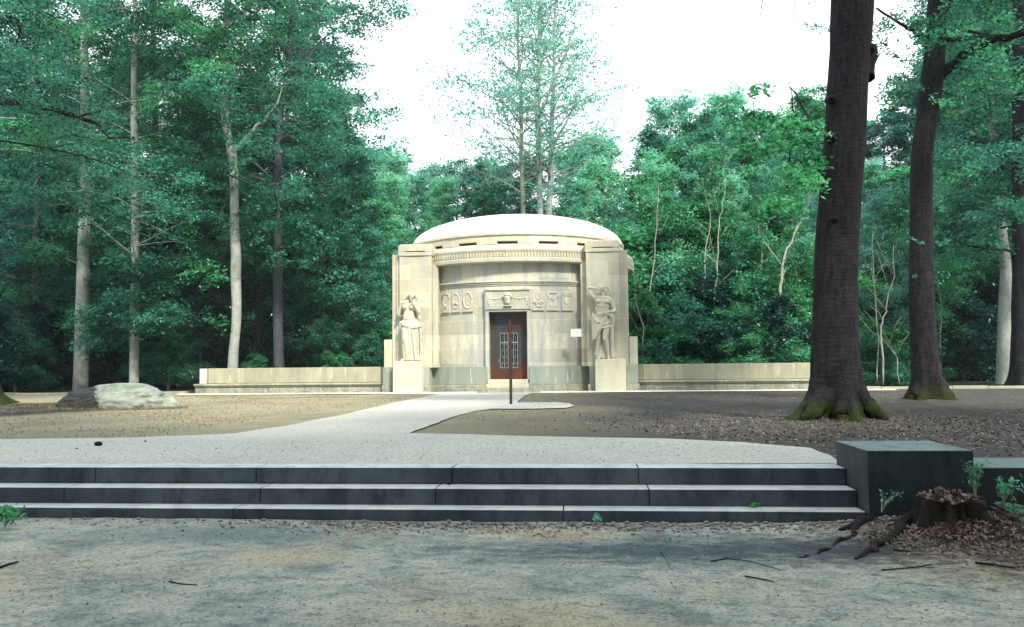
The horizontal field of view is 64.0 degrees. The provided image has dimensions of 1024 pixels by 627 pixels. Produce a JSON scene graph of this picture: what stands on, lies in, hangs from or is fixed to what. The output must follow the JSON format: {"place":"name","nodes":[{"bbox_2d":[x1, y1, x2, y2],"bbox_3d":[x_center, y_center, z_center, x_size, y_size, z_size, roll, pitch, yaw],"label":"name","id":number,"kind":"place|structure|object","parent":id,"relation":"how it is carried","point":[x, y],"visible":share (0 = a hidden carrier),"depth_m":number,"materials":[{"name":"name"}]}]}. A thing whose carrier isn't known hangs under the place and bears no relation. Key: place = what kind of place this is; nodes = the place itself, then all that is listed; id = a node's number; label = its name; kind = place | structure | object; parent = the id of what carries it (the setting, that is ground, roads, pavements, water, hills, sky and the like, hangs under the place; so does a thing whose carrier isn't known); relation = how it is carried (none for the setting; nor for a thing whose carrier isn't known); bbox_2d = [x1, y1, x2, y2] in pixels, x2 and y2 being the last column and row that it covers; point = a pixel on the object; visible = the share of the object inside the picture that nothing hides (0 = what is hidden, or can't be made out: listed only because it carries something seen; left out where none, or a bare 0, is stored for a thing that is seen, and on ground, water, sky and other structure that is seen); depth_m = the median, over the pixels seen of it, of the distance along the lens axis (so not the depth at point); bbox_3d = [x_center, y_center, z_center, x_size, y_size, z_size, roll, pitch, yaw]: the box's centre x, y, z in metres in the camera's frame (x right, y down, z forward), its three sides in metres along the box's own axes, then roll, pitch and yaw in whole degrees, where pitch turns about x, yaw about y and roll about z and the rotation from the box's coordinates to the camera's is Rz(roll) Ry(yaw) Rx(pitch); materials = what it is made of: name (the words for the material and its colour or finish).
{"place":"outdoors","nodes":[
{"label":"outdoors","id":0,"kind":"place"},
{"bbox_2d":[0,393,836,463],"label":"path","id":1,"kind":"structure","parent":0,"point":[383,426],"depth_m":9.98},
{"bbox_2d":[0,0,996,367],"label":"sky","id":2,"kind":"structure","parent":0,"point":[701,47],"materials":[{"name":"white"}]},
{"bbox_2d":[0,367,1023,626],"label":"ground","id":3,"kind":"structure","parent":0,"point":[842,585],"depth_m":5.84,"materials":[{"name":"soil"}]},
{"bbox_2d":[0,294,52,390],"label":"shrub","id":4,"kind":"object","parent":3,"relation":"on","point":[8,363],"visible":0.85,"depth_m":35.43,"materials":[{"name":"green plant"}]},
{"bbox_2d":[0,319,63,390],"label":"shrub","id":5,"kind":"object","parent":3,"relation":"on","point":[31,371],"visible":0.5,"depth_m":36.49,"materials":[{"name":"green plant"}]},
{"bbox_2d":[2,293,95,389],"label":"shrub","id":6,"kind":"object","parent":3,"relation":"on","point":[42,327],"visible":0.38,"depth_m":40.47,"materials":[{"name":"green plant"}]},
{"bbox_2d":[0,98,122,339],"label":"forest tree","id":7,"kind":"object","parent":3,"relation":"on","point":[18,177],"visible":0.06,"depth_m":48.64,"materials":[{"name":"green plant"}]},
{"bbox_2d":[0,90,127,386],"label":"forest tree","id":8,"kind":"object","parent":3,"relation":"on","point":[50,211],"visible":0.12,"depth_m":43.75,"materials":[{"name":"green plant"}]},
{"bbox_2d":[0,0,146,388],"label":"beech","id":9,"kind":"object","parent":3,"relation":"on","point":[35,273],"visible":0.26,"depth_m":40.21,"materials":[{"name":"green plant"}]},
{"bbox_2d":[0,0,216,404],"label":"edge tree","id":10,"kind":"object","parent":3,"relation":"on","point":[41,104],"visible":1,"depth_m":25.47,"materials":[{"name":"plant"}]},
{"bbox_2d":[63,323,163,389],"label":"shrub","id":11,"kind":"object","parent":3,"relation":"on","point":[114,356],"visible":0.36,"depth_m":39.97,"materials":[{"name":"green plant"}]},
{"bbox_2d":[0,123,228,382],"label":"forest tree","id":12,"kind":"object","parent":3,"relation":"on","point":[19,294],"visible":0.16,"depth_m":41.44,"materials":[{"name":"green plant"}]},
{"bbox_2d":[55,383,182,410],"bbox_3d":[-9.819,2.166,20.409,3.195,0.875,1.566,-1,-4,5],"label":"boulder","id":13,"kind":"object","parent":3,"relation":"on","point":[124,395],"visible":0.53,"depth_m":19.93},
{"bbox_2d":[0,0,258,389],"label":"pale tree","id":14,"kind":"object","parent":3,"relation":"on","point":[80,372],"visible":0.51,"depth_m":37.79,"materials":[{"name":"green plant"}]},
{"bbox_2d":[0,0,274,382],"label":"pale tree","id":15,"kind":"object","parent":3,"relation":"on","point":[135,271],"visible":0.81,"depth_m":35.23,"materials":[{"name":"green plant"}]},
{"bbox_2d":[73,146,251,386],"bbox_3d":[-16.831,-2.365,40.337,7.591,12.225,8.310,0,-4,-13],"label":"forest tree","id":16,"kind":"object","parent":3,"relation":"on","point":[205,350],"visible":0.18,"depth_m":39.59,"materials":[{"name":"green plant"}]},
{"bbox_2d":[114,319,214,388],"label":"shrub","id":17,"kind":"object","parent":3,"relation":"on","point":[166,356],"visible":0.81,"depth_m":37.66,"materials":[{"name":"green plant"}]},
{"bbox_2d":[28,0,301,386],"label":"beech","id":18,"kind":"object","parent":3,"relation":"on","point":[166,335],"visible":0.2,"depth_m":39.42,"materials":[{"name":"green plant"}]},
{"bbox_2d":[64,124,303,366],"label":"forest tree","id":19,"kind":"object","parent":3,"relation":"on","point":[215,345],"visible":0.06,"depth_m":42.97,"materials":[{"name":"green plant"}]},
{"bbox_2d":[122,19,290,383],"bbox_3d":[-15.391,-5.645,40.556,8.132,18.822,7.663,-4,-5,40],"label":"fresh beech","id":20,"kind":"object","parent":3,"relation":"on","point":[200,359],"visible":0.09,"depth_m":39.84,"materials":[{"name":"green plant"}]},
{"bbox_2d":[0,393,423,437],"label":"grass","id":21,"kind":"structure","parent":3,"relation":"on","point":[222,396],"depth_m":18.58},
{"bbox_2d":[96,0,340,383],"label":"pale tree","id":22,"kind":"object","parent":3,"relation":"on","point":[182,13],"visible":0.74,"depth_m":35.28,"materials":[{"name":"green plant"}]},
{"bbox_2d":[122,74,346,364],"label":"forest tree","id":23,"kind":"object","parent":3,"relation":"on","point":[259,327],"visible":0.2,"depth_m":40.42,"materials":[{"name":"green plant"}]},
{"bbox_2d":[114,0,417,367],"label":"dark tree","id":24,"kind":"object","parent":3,"relation":"on","point":[297,224],"visible":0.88,"depth_m":35.88,"materials":[{"name":"plant"}]},
{"bbox_2d":[139,0,418,360],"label":"forest tree","id":25,"kind":"object","parent":3,"relation":"on","point":[314,5],"visible":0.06,"depth_m":72.54,"materials":[{"name":"green plant"}]},
{"bbox_2d":[193,367,382,393],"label":"bench wall","id":26,"kind":"structure","parent":3,"relation":"on","point":[293,380],"depth_m":30.76,"materials":[{"name":"stone"}]},
{"bbox_2d":[183,77,392,367],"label":"forest tree","id":27,"kind":"object","parent":3,"relation":"on","point":[267,340],"visible":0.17,"depth_m":43.27,"materials":[{"name":"green plant"}]},
{"bbox_2d":[223,26,402,348],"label":"forest tree","id":28,"kind":"object","parent":3,"relation":"on","point":[315,37],"visible":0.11,"depth_m":60.91,"materials":[{"name":"green plant"}]},
{"bbox_2d":[301,285,347,365],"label":"forest tree","id":29,"kind":"object","parent":3,"relation":"on","point":[324,323],"visible":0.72,"depth_m":38.52,"materials":[{"name":"green plant"}]},
{"bbox_2d":[264,151,402,365],"bbox_3d":[-8.121,-2.168,40.284,7.295,11.655,7.375,-1,-4,14],"label":"forest tree","id":30,"kind":"object","parent":3,"relation":"on","point":[362,242],"visible":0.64,"depth_m":39.00,"materials":[{"name":"green plant"}]},
{"bbox_2d":[288,293,391,367],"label":"shrub","id":31,"kind":"object","parent":3,"relation":"on","point":[311,362],"visible":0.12,"depth_m":41.89,"materials":[{"name":"green plant"}]},
{"bbox_2d":[319,245,391,357],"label":"forest tree","id":32,"kind":"object","parent":3,"relation":"on","point":[352,317],"visible":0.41,"depth_m":39.31,"materials":[{"name":"green plant"}]},
{"bbox_2d":[315,196,397,337],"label":"forest tree","id":33,"kind":"object","parent":3,"relation":"on","point":[386,209],"visible":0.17,"depth_m":47.49,"materials":[{"name":"green plant"}]},
{"bbox_2d":[339,329,383,382],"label":"shrub","id":34,"kind":"object","parent":3,"relation":"on","point":[368,349],"visible":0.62,"depth_m":35.94,"materials":[{"name":"green plant"}]},
{"bbox_2d":[330,169,414,328],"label":"forest tree","id":35,"kind":"object","parent":3,"relation":"on","point":[391,181],"visible":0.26,"depth_m":54.08,"materials":[{"name":"green plant"}]},
{"bbox_2d":[391,168,434,284],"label":"forest tree","id":36,"kind":"object","parent":3,"relation":"on","point":[415,184],"visible":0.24,"depth_m":58.84,"materials":[{"name":"green plant"}]},
{"bbox_2d":[375,173,464,289],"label":"forest tree","id":37,"kind":"object","parent":3,"relation":"on","point":[438,205],"visible":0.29,"depth_m":54.75,"materials":[{"name":"green plant"}]},
{"bbox_2d":[0,463,865,522],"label":"stone steps","id":38,"kind":"structure","parent":3,"relation":"on","point":[692,492],"depth_m":7.69,"materials":[{"name":"stone"}]},
{"bbox_2d":[461,161,511,218],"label":"forest tree","id":39,"kind":"object","parent":3,"relation":"on","point":[488,207],"visible":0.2,"depth_m":53.75,"materials":[{"name":"green plant"}]},
{"bbox_2d":[14,509,1005,544],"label":"leaf litter","id":40,"kind":"object","parent":3,"relation":"on","point":[478,524],"visible":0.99,"depth_m":7.07,"materials":[{"name":"brown plant"}]},
{"bbox_2d":[382,214,639,392],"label":"mausoleum","id":41,"kind":"structure","parent":3,"relation":"on","point":[474,284],"depth_m":29.77,"materials":[{"name":"stone"}]},
{"bbox_2d":[397,292,422,360],"bbox_3d":[-3.745,0.464,29.822,0.950,2.510,0.408,-1,-4,12],"label":"woman statue","id":42,"kind":"object","parent":41,"relation":"on","point":[411,327],"visible":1,"depth_m":29.72,"materials":[{"name":"stone"}]},
{"bbox_2d":[490,312,527,378],"bbox_3d":[-0.110,1.168,29.799,1.400,2.430,0.120,-1,-4,5],"label":"door","id":43,"kind":"structure","parent":41,"relation":"in","point":[499,322],"depth_m":29.81,"materials":[{"name":"brown metal"}]},
{"bbox_2d":[586,284,615,358],"bbox_3d":[3.194,0.298,29.224,1.068,2.660,0.440,-1,-4,5],"label":"man statue","id":44,"kind":"object","parent":41,"relation":"on","point":[602,320],"visible":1,"depth_m":29.17,"materials":[{"name":"stone"}]},
{"bbox_2d":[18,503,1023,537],"bbox_3d":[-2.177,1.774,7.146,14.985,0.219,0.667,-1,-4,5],"label":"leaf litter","id":45,"kind":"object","parent":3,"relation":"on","point":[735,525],"visible":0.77,"depth_m":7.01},
{"bbox_2d":[403,0,649,214],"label":"tall tree","id":46,"kind":"object","parent":3,"relation":"on","point":[521,181],"visible":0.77,"depth_m":49.78,"materials":[{"name":"green plant"}]},
{"bbox_2d":[453,0,627,214],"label":"tall tree","id":47,"kind":"object","parent":3,"relation":"on","point":[538,177],"visible":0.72,"depth_m":49.90,"materials":[{"name":"green plant"}]},
{"bbox_2d":[449,0,653,215],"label":"tall tree","id":48,"kind":"object","parent":3,"relation":"on","point":[550,169],"visible":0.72,"depth_m":50.04,"materials":[{"name":"green plant"}]},
{"bbox_2d":[552,144,614,231],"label":"forest tree","id":49,"kind":"object","parent":3,"relation":"on","point":[566,195],"visible":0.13,"depth_m":56.80,"materials":[{"name":"green plant"}]},
{"bbox_2d":[563,150,624,234],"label":"forest tree","id":50,"kind":"object","parent":3,"relation":"on","point":[587,180],"visible":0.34,"depth_m":45.79,"materials":[{"name":"green plant"}]},
{"bbox_2d":[579,124,632,231],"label":"forest tree","id":51,"kind":"object","parent":3,"relation":"on","point":[612,196],"visible":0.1,"depth_m":59.09,"materials":[{"name":"green plant"}]},
{"bbox_2d":[592,121,678,233],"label":"forest tree","id":52,"kind":"object","parent":3,"relation":"on","point":[658,143],"visible":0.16,"depth_m":51.31,"materials":[{"name":"green plant"}]},
{"bbox_2d":[585,170,719,357],"bbox_3d":[5.703,-1.137,39.635,11.320,10.964,11.861,-3,-4,36],"label":"shrub","id":53,"kind":"object","parent":3,"relation":"on","point":[633,245],"visible":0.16,"depth_m":37.39,"materials":[{"name":"green plant"}]},
{"bbox_2d":[606,87,717,232],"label":"forest tree","id":54,"kind":"object","parent":3,"relation":"on","point":[658,112],"visible":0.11,"depth_m":56.26,"materials":[{"name":"green plant"}]},
{"bbox_2d":[623,147,710,296],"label":"forest tree","id":55,"kind":"object","parent":3,"relation":"on","point":[652,166],"visible":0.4,"depth_m":38.24,"materials":[{"name":"green plant"}]},
{"bbox_2d":[628,271,710,363],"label":"shrub","id":56,"kind":"object","parent":3,"relation":"on","point":[650,332],"visible":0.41,"depth_m":33.54,"materials":[{"name":"green plant"}]},
{"bbox_2d":[625,144,719,267],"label":"forest tree","id":57,"kind":"object","parent":3,"relation":"on","point":[675,156],"visible":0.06,"depth_m":41.81,"materials":[{"name":"green plant"}]},
{"bbox_2d":[632,180,719,296],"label":"forest tree","id":58,"kind":"object","parent":3,"relation":"on","point":[667,198],"visible":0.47,"depth_m":36.88,"materials":[{"name":"green plant"}]},
{"bbox_2d":[646,108,727,230],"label":"forest tree","id":59,"kind":"object","parent":3,"relation":"on","point":[687,126],"visible":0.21,"depth_m":41.66,"materials":[{"name":"green plant"}]},
{"bbox_2d":[641,286,738,379],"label":"shrub","id":60,"kind":"object","parent":3,"relation":"on","point":[689,314],"visible":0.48,"depth_m":33.18,"materials":[{"name":"green plant"}]},
{"bbox_2d":[628,250,773,379],"bbox_3d":[6.468,0.663,35.346,7.498,6.967,8.214,1,-4,-28],"label":"shrub","id":61,"kind":"object","parent":3,"relation":"on","point":[664,281],"visible":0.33,"depth_m":34.60,"materials":[{"name":"green plant"}]},
{"bbox_2d":[670,136,747,270],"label":"forest tree","id":62,"kind":"object","parent":3,"relation":"on","point":[694,176],"visible":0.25,"depth_m":40.32,"materials":[{"name":"green plant"}]},
{"bbox_2d":[650,126,774,301],"bbox_3d":[8.923,-2.745,37.402,5.263,12.221,6.045,1,-4,-17],"label":"forest tree","id":63,"kind":"object","parent":3,"relation":"on","point":[708,147],"visible":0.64,"depth_m":37.26,"materials":[{"name":"green plant"}]},
{"bbox_2d":[662,257,775,363],"bbox_3d":[8.139,0.962,35.129,6.657,6.473,6.596,-1,-4,9],"label":"shrub","id":64,"kind":"object","parent":3,"relation":"on","point":[707,288],"visible":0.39,"depth_m":34.18,"materials":[{"name":"green plant"}]},
{"bbox_2d":[628,158,810,361],"bbox_3d":[9.626,-1.598,39.423,12.929,11.952,12.339,-3,-4,37],"label":"shrub","id":65,"kind":"object","parent":3,"relation":"on","point":[695,216],"visible":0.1,"depth_m":37.52,"materials":[{"name":"green plant"}]},
{"bbox_2d":[638,363,809,390],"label":"bench wall","id":66,"kind":"structure","parent":3,"relation":"on","point":[766,376],"depth_m":29.37,"materials":[{"name":"stone"}]},
{"bbox_2d":[683,164,789,297],"bbox_3d":[10.113,-1.807,38.264,5.622,10.395,4.847,-1,-4,12],"label":"forest tree","id":67,"kind":"object","parent":3,"relation":"on","point":[734,179],"visible":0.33,"depth_m":37.74,"materials":[{"name":"green plant"}]},
{"bbox_2d":[691,294,786,379],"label":"shrub","id":68,"kind":"object","parent":3,"relation":"on","point":[743,343],"visible":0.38,"depth_m":33.06,"materials":[{"name":"green plant"}]},
{"bbox_2d":[672,260,810,379],"bbox_3d":[9.980,0.859,34.764,6.682,6.210,7.321,-2,-4,19],"label":"shrub","id":69,"kind":"object","parent":3,"relation":"on","point":[763,288],"visible":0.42,"depth_m":33.69,"materials":[{"name":"green plant"}]},
{"bbox_2d":[674,81,812,228],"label":"forest tree","id":70,"kind":"object","parent":3,"relation":"on","point":[727,102],"visible":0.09,"depth_m":57.53,"materials":[{"name":"green plant"}]},
{"bbox_2d":[503,407,1023,457],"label":"leaf litter","id":71,"kind":"object","parent":3,"relation":"on","point":[880,434],"visible":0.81,"depth_m":11.97,"materials":[{"name":"brown plant"}]},
{"bbox_2d":[715,158,813,303],"bbox_3d":[11.066,-1.770,35.641,4.289,9.960,4.926,-1,-4,12],"label":"forest tree","id":72,"kind":"object","parent":3,"relation":"on","point":[758,244],"visible":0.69,"depth_m":35.53,"materials":[{"name":"green plant"}]},
{"bbox_2d":[724,287,810,362],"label":"shrub","id":73,"kind":"object","parent":3,"relation":"on","point":[774,318],"visible":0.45,"depth_m":33.26,"materials":[{"name":"green plant"}]},
{"bbox_2d":[739,163,814,313],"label":"forest tree","id":74,"kind":"object","parent":3,"relation":"on","point":[791,230],"visible":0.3,"depth_m":35.97,"materials":[{"name":"green plant"}]},
{"bbox_2d":[708,125,878,318],"bbox_3d":[13.352,-2.796,39.027,8.130,12.354,8.689,1,-4,-28],"label":"forest tree","id":75,"kind":"object","parent":3,"relation":"on","point":[807,222],"visible":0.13,"depth_m":37.90,"materials":[{"name":"green plant"}]},
{"bbox_2d":[692,159,909,370],"bbox_3d":[13.436,-1.680,38.087,12.242,11.858,12.828,0,-4,-11],"label":"shrub","id":76,"kind":"object","parent":3,"relation":"on","point":[864,279],"visible":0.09,"depth_m":36.83,"materials":[{"name":"green plant"}]},
{"bbox_2d":[724,0,908,422],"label":"beech tree","id":77,"kind":"object","parent":3,"relation":"on","point":[837,389],"visible":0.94,"depth_m":13.23,"materials":[{"name":"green plant"}]},
{"bbox_2d":[762,278,870,382],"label":"shrub","id":78,"kind":"object","parent":3,"relation":"on","point":[806,311],"visible":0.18,"depth_m":34.02,"materials":[{"name":"green plant"}]},
{"bbox_2d":[773,82,903,270],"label":"forest tree","id":79,"kind":"object","parent":3,"relation":"on","point":[810,105],"visible":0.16,"depth_m":54.28,"materials":[{"name":"green plant"}]},
{"bbox_2d":[755,221,963,381],"bbox_3d":[14.779,-0.266,39.360,11.866,10.065,10.831,2,-4,-34],"label":"shrub","id":80,"kind":"object","parent":3,"relation":"on","point":[881,299],"visible":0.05,"depth_m":36.55,"materials":[{"name":"green plant"}]},
{"bbox_2d":[801,222,947,379],"bbox_3d":[15.922,0.149,38.890,9.444,8.776,10.346,3,-5,-41],"label":"shrub","id":81,"kind":"object","parent":3,"relation":"on","point":[892,321],"visible":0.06,"depth_m":36.58,"materials":[{"name":"green plant"}]},
{"bbox_2d":[859,166,908,323],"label":"forest tree","id":82,"kind":"object","parent":3,"relation":"on","point":[870,184],"visible":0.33,"depth_m":38.28,"materials":[{"name":"green plant"}]},
{"bbox_2d":[859,311,910,384],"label":"shrub","id":83,"kind":"object","parent":3,"relation":"on","point":[867,335],"visible":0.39,"depth_m":33.77,"materials":[{"name":"green plant"}]},
{"bbox_2d":[862,342,910,385],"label":"shrub","id":84,"kind":"object","parent":3,"relation":"on","point":[890,360],"visible":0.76,"depth_m":33.12,"materials":[{"name":"green plant"}]},
{"bbox_2d":[858,187,938,362],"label":"forest tree","id":85,"kind":"object","parent":3,"relation":"on","point":[869,207],"visible":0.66,"depth_m":35.45,"materials":[{"name":"green plant"}]},
{"bbox_2d":[836,441,973,516],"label":"cheek block","id":86,"kind":"structure","parent":3,"relation":"on","point":[910,469],"depth_m":7.00,"materials":[{"name":"stone"}]},
{"bbox_2d":[865,108,947,224],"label":"forest tree","id":87,"kind":"object","parent":3,"relation":"on","point":[871,124],"visible":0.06,"depth_m":69.89,"materials":[{"name":"green plant"}]},
{"bbox_2d":[795,0,1023,400],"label":"oak tree","id":88,"kind":"object","parent":3,"relation":"on","point":[928,380],"visible":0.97,"depth_m":19.64,"materials":[{"name":"plant"}]},
{"bbox_2d":[799,486,1019,559],"bbox_3d":[3.417,1.574,6.651,3.033,0.651,1.157,3,-5,-45],"label":"tree stump","id":89,"kind":"object","parent":3,"relation":"on","point":[933,506],"visible":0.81,"depth_m":6.44,"materials":[{"name":"brown wood"}]},
{"bbox_2d":[811,22,1011,370],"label":"forest tree","id":90,"kind":"object","parent":3,"relation":"on","point":[955,112],"visible":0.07,"depth_m":43.70,"materials":[{"name":"green plant"}]},
{"bbox_2d":[859,165,966,320],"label":"forest tree","id":91,"kind":"object","parent":3,"relation":"on","point":[895,218],"visible":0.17,"depth_m":41.66,"materials":[{"name":"green plant"}]},
{"bbox_2d":[820,507,1023,558],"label":"leaf litter","id":92,"kind":"object","parent":3,"relation":"on","point":[955,529],"visible":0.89,"depth_m":6.26,"materials":[{"name":"brown plant"}]},
{"bbox_2d":[860,63,995,291],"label":"forest tree","id":93,"kind":"object","parent":3,"relation":"on","point":[904,130],"visible":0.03,"depth_m":54.05,"materials":[{"name":"green plant"}]},
{"bbox_2d":[885,176,983,370],"bbox_3d":[19.169,-1.644,37.553,4.212,9.780,4.838,-2,-4,23],"label":"forest tree","id":94,"kind":"object","parent":3,"relation":"on","point":[942,313],"visible":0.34,"depth_m":36.99,"materials":[{"name":"green plant"}]},
{"bbox_2d":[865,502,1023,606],"bbox_3d":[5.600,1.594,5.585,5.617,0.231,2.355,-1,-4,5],"label":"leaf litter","id":95,"kind":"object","parent":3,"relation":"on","point":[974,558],"visible":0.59,"depth_m":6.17,"materials":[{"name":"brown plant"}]},
{"bbox_2d":[871,0,1023,385],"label":"edge tree","id":96,"kind":"object","parent":3,"relation":"on","point":[1013,209],"visible":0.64,"depth_m":31.21,"materials":[{"name":"plant"}]},
{"bbox_2d":[875,34,1023,383],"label":"pale tree","id":97,"kind":"object","parent":3,"relation":"on","point":[1003,332],"visible":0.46,"depth_m":33.36,"materials":[{"name":"green plant"}]},
{"bbox_2d":[908,281,996,380],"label":"shrub","id":98,"kind":"object","parent":3,"relation":"on","point":[984,345],"visible":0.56,"depth_m":37.29,"materials":[{"name":"green plant"}]},
{"bbox_2d":[933,2,1011,349],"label":"forest tree","id":99,"kind":"object","parent":3,"relation":"on","point":[992,268],"visible":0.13,"depth_m":40.77,"materials":[{"name":"green plant"}]},
{"bbox_2d":[947,270,1011,379],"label":"shrub","id":100,"kind":"object","parent":3,"relation":"on","point":[991,313],"visible":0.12,"depth_m":38.88,"materials":[{"name":"green plant"}]},
{"bbox_2d":[973,458,1023,505],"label":"retaining wall","id":101,"kind":"structure","parent":3,"relation":"on","point":[1005,469],"depth_m":6.95,"materials":[{"name":"stone"}]},
{"bbox_2d":[1,517,1023,626],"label":"soil debris","id":102,"kind":"object","parent":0,"point":[494,571],"visible":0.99,"depth_m":5.46,"materials":[{"name":"soil"}]},
{"bbox_2d":[507,389,1023,431],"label":"fallen leaves","id":103,"kind":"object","parent":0,"point":[789,398],"depth_m":16.41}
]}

